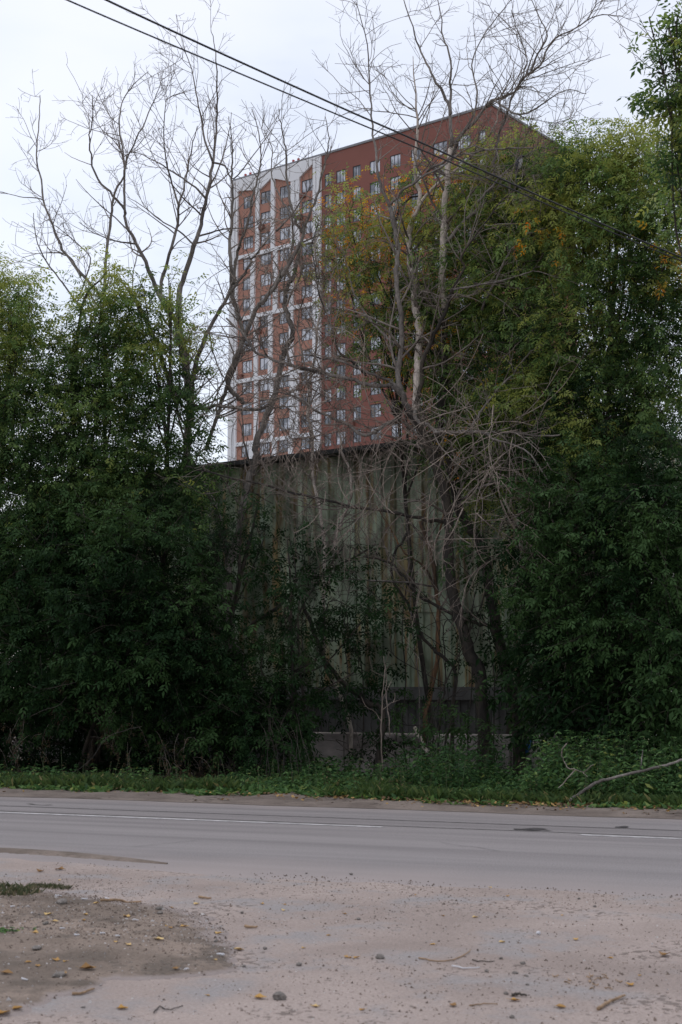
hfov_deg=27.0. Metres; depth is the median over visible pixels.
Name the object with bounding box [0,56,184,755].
bare tree
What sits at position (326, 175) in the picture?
window
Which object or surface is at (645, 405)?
box elder tree
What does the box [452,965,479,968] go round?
plastic stick
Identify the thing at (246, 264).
window
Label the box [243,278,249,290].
window
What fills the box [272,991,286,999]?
stone
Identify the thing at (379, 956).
stone
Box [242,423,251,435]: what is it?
window
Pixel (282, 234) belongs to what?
window
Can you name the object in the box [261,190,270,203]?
window
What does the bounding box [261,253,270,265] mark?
window
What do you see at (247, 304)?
window
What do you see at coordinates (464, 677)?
shed
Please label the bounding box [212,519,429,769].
shrub
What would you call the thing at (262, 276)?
window
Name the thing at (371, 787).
grass
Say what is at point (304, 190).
window
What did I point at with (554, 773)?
nettles
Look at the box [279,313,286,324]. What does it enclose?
window
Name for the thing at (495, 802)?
leaf litter
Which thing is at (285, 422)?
window
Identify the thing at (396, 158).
window
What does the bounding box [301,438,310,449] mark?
window
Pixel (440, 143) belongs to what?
window
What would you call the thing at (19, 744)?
dry branch
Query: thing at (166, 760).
dry branch
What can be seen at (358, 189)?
window
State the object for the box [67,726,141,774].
bare branch
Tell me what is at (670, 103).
maple tree
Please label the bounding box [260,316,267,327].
window
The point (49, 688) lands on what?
bare branch
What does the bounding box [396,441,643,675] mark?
twig tangle
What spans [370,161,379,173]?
window
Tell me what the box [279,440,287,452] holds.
window
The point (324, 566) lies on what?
bare tree
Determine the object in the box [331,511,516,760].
shrub
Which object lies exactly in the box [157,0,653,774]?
bare tree
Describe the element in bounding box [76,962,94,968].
fallen leaf
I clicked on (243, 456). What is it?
window
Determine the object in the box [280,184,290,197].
window
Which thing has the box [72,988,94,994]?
dry stick
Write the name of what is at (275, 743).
dry stalk
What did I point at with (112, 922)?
soil crumbs
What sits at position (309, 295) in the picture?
window
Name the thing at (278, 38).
sky
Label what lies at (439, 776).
nettles
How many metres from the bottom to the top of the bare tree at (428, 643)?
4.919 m
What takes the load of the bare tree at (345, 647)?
on the ground at (198, 775)
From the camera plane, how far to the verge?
8.46 m
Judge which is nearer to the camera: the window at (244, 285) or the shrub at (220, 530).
the shrub at (220, 530)
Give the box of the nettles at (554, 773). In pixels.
[516,729,681,796]
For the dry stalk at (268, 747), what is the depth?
23.85 m
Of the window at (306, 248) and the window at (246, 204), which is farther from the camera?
the window at (246, 204)
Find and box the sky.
[0,0,681,655]
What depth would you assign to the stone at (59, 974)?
7.70 m
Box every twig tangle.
[175,171,377,374]
[181,298,422,532]
[189,305,596,665]
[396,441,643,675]
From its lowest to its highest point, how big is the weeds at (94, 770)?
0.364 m
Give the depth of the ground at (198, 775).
27.52 m
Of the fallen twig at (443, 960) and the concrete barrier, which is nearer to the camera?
the fallen twig at (443, 960)
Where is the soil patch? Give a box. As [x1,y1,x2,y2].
[0,890,240,1015]
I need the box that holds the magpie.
[515,155,524,181]
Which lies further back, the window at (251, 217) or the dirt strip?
the window at (251, 217)
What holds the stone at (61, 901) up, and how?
on the soil patch
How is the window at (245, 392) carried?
in the apartment block
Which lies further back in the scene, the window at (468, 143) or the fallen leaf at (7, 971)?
the window at (468, 143)
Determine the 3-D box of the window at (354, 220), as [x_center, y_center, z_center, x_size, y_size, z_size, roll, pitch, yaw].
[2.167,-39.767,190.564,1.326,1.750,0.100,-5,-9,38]
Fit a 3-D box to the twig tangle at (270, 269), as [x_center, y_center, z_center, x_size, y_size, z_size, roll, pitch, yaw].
[-1.316,-5.062,29.045,4.343,4.871,3.597,-5,-8,33]
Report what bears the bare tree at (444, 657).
on the ground at (198, 775)
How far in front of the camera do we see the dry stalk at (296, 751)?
23.65 m
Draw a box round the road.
[0,797,681,897]
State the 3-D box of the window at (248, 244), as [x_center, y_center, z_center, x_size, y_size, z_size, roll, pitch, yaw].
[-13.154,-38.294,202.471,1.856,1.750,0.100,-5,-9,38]
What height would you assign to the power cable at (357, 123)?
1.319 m
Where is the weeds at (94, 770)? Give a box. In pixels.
[0,763,232,781]
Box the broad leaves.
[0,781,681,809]
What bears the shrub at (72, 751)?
on the ground at (198, 775)
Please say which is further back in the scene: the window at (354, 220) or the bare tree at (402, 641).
the window at (354, 220)
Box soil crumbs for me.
[0,888,241,1014]
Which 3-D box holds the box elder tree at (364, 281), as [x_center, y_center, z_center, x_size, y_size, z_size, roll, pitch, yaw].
[1.091,-1.117,27.997,4.281,12.512,3.491,0,-7,0]
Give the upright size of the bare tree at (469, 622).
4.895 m
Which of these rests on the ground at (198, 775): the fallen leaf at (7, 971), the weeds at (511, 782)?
the weeds at (511, 782)
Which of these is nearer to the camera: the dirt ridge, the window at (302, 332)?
the dirt ridge
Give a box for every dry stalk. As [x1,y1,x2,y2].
[260,723,268,777]
[265,711,278,775]
[270,714,284,765]
[296,713,309,771]
[296,727,298,772]
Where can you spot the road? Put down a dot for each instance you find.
(625, 856)
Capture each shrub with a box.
[0,480,269,773]
[0,496,298,776]
[124,453,289,775]
[157,615,349,778]
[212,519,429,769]
[318,696,506,776]
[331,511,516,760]
[462,404,681,757]
[474,453,681,772]
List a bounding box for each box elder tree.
[0,240,98,650]
[0,244,204,759]
[82,250,238,771]
[289,145,486,732]
[384,109,597,733]
[436,279,681,748]
[487,89,681,745]
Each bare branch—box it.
[27,682,74,716]
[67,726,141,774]
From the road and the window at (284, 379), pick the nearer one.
the road
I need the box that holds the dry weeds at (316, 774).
[4,750,645,798]
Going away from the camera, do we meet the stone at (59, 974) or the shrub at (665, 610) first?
the stone at (59, 974)
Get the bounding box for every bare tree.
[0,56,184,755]
[39,0,296,767]
[119,92,310,767]
[154,0,601,771]
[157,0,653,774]
[198,71,348,772]
[242,520,386,776]
[262,196,381,770]
[285,504,340,755]
[318,519,366,768]
[354,541,364,769]
[361,652,398,770]
[371,433,473,764]
[383,519,427,775]
[385,558,421,759]
[390,514,457,770]
[438,593,463,746]
[454,540,500,756]
[457,510,499,754]
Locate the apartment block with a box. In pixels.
[227,105,577,460]
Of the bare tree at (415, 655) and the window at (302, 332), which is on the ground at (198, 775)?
the bare tree at (415, 655)
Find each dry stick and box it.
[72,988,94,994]
[100,898,140,902]
[244,924,257,927]
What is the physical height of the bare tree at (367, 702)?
4.908 m
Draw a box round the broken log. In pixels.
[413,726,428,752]
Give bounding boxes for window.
[242,360,251,373]
[242,382,251,394]
[242,402,251,414]
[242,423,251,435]
[242,445,248,457]
[243,236,252,249]
[243,258,249,269]
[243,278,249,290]
[243,298,249,310]
[244,196,252,208]
[244,216,252,227]
[259,442,269,454]
[260,295,270,307]
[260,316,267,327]
[260,336,267,348]
[260,358,267,369]
[260,380,268,390]
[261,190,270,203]
[261,211,270,223]
[261,231,269,244]
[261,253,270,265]
[261,274,270,285]
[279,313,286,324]
[279,332,288,345]
[279,375,289,387]
[279,396,289,409]
[279,417,289,430]
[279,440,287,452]
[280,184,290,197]
[280,206,289,218]
[280,226,289,240]
[280,248,288,260]
[301,327,311,340]
[301,349,311,361]
[301,414,311,427]
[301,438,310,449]
[302,178,312,192]
[302,199,312,213]
[302,220,312,233]
[302,245,310,255]
[302,284,311,298]
[302,306,311,319]
[325,173,330,186]
[325,194,330,207]
[336,169,344,183]
[336,191,344,204]
[353,165,360,178]
[353,186,360,199]
[353,208,360,221]
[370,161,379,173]
[370,182,379,195]
[370,203,379,216]
[390,153,400,167]
[390,176,400,189]
[411,149,420,162]
[412,193,417,205]
[433,140,446,155]
[458,134,470,149]
[479,130,485,142]
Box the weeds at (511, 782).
[216,755,563,793]
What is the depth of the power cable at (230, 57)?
12.85 m
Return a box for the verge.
[0,858,681,1023]
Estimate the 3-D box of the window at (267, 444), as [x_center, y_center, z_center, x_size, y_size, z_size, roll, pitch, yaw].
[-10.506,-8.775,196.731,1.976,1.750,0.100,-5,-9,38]
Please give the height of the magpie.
0.595 m
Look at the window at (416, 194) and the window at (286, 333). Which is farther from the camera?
the window at (286, 333)
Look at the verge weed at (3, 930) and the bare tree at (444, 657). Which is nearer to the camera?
the verge weed at (3, 930)
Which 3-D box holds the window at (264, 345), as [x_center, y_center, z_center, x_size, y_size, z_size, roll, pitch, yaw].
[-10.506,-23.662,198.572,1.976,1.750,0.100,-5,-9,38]
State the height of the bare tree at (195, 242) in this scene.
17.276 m
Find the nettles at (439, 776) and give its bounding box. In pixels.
[382,737,513,789]
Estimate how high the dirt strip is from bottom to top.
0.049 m
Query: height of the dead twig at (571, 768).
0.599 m
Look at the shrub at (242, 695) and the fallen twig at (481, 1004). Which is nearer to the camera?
the fallen twig at (481, 1004)
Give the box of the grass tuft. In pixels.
[0,881,48,896]
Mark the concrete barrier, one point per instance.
(326, 747)
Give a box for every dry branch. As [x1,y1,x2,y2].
[0,713,49,771]
[39,669,110,749]
[91,707,150,773]
[156,731,215,778]
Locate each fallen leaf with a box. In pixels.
[0,969,12,972]
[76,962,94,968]
[251,993,266,997]
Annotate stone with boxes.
[32,945,41,949]
[52,971,65,976]
[56,898,67,904]
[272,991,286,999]
[375,954,384,958]
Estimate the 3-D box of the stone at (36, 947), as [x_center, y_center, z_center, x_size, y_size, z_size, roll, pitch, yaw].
[-1.819,2.602,8.495,0.058,0.023,0.080,0,-7,2]
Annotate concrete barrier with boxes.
[288,732,636,775]
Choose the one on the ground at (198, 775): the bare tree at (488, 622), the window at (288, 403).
the bare tree at (488, 622)
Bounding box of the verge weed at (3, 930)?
[0,927,36,932]
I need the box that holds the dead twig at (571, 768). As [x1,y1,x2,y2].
[558,743,593,787]
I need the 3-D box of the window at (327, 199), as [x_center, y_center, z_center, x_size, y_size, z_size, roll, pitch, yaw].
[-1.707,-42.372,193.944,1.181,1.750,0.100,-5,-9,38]
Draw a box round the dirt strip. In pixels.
[0,785,681,818]
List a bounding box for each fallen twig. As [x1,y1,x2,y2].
[153,1005,182,1012]
[418,949,470,961]
[469,1003,497,1005]
[511,992,526,995]
[596,994,625,1009]
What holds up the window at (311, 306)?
in the apartment block
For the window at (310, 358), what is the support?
in the apartment block
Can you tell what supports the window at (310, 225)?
in the apartment block
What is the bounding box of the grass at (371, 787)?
[0,769,681,807]
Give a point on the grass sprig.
(50, 885)
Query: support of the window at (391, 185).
in the apartment block
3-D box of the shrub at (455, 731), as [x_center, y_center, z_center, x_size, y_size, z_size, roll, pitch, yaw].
[1.330,3.981,24.713,2.110,1.595,3.425,5,-9,-35]
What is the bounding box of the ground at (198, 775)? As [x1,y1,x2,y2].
[1,737,371,779]
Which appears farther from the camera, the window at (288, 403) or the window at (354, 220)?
the window at (288, 403)
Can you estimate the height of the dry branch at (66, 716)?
1.450 m
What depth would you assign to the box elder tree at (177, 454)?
27.79 m
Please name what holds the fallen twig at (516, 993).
on the verge
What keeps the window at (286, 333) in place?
in the apartment block
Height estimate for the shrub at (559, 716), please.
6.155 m
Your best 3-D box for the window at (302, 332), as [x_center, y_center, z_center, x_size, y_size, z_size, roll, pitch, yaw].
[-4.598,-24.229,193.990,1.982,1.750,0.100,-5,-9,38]
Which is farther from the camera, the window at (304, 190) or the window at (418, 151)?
the window at (304, 190)
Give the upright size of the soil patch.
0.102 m
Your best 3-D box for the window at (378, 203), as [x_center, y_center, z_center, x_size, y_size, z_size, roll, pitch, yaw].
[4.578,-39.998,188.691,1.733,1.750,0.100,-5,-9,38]
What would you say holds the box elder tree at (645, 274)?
on the ground at (198, 775)
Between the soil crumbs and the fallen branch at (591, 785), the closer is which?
the soil crumbs
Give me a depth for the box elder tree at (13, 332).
27.62 m
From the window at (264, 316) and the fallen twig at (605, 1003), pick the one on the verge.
the fallen twig at (605, 1003)
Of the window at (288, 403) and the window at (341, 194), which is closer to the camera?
the window at (341, 194)
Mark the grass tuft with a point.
(20, 889)
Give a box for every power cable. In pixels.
[66,0,681,261]
[105,0,681,257]
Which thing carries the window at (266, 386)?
in the apartment block
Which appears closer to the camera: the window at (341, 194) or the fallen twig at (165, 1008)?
the fallen twig at (165, 1008)
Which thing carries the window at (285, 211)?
in the apartment block
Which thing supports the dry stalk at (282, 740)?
on the ground at (198, 775)
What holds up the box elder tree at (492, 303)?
on the ground at (198, 775)
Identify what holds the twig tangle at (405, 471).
hanging from the bare tree at (470, 656)
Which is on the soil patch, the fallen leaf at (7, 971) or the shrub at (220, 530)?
the fallen leaf at (7, 971)
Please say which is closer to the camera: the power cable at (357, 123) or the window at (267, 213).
the power cable at (357, 123)
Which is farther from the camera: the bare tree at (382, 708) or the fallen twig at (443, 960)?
the bare tree at (382, 708)
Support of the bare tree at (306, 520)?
on the ground at (198, 775)
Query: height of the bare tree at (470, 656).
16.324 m
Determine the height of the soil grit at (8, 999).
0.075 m
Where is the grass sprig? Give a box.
[27,881,72,889]
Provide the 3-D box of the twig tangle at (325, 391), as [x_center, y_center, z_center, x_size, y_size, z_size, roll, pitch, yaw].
[-0.779,-1.835,26.729,4.888,4.604,4.951,0,-7,0]
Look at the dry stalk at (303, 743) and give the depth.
23.72 m
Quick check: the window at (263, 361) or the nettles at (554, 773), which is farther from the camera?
the window at (263, 361)
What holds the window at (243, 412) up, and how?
in the apartment block
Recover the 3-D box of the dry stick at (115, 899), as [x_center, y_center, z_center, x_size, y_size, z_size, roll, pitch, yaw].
[-1.621,2.863,10.475,0.317,0.049,0.034,4,-8,-28]
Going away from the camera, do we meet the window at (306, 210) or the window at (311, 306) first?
the window at (311, 306)
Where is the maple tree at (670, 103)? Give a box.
[616,0,681,288]
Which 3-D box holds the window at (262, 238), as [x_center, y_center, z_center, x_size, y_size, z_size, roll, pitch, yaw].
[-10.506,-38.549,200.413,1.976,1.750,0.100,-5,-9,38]
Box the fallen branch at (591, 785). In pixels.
[569,750,681,801]
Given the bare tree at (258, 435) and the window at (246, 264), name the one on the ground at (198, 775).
the bare tree at (258, 435)
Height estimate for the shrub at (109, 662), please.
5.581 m
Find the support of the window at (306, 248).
in the apartment block
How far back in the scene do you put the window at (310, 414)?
192.57 m
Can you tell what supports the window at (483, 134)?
in the apartment block
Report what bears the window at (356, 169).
in the apartment block
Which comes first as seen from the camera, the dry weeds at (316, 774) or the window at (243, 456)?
the dry weeds at (316, 774)
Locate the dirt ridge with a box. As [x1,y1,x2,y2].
[0,848,167,863]
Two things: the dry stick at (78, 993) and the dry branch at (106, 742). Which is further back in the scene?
the dry branch at (106, 742)
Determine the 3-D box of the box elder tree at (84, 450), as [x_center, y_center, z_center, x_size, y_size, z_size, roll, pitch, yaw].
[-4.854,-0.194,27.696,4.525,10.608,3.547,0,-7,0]
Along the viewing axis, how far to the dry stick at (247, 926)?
9.44 m
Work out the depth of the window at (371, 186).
189.21 m
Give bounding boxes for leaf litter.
[2,786,675,814]
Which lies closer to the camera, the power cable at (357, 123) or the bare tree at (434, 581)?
the power cable at (357, 123)
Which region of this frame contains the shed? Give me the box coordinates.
[24,416,681,764]
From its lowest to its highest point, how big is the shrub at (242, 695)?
2.998 m
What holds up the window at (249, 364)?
in the apartment block
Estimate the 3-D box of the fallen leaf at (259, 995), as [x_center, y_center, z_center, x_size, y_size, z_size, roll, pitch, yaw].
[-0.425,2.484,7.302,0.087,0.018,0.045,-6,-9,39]
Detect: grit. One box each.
[0,890,238,1010]
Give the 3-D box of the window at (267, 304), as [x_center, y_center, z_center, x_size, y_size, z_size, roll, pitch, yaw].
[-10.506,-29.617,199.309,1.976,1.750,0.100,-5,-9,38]
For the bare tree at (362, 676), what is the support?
on the ground at (198, 775)

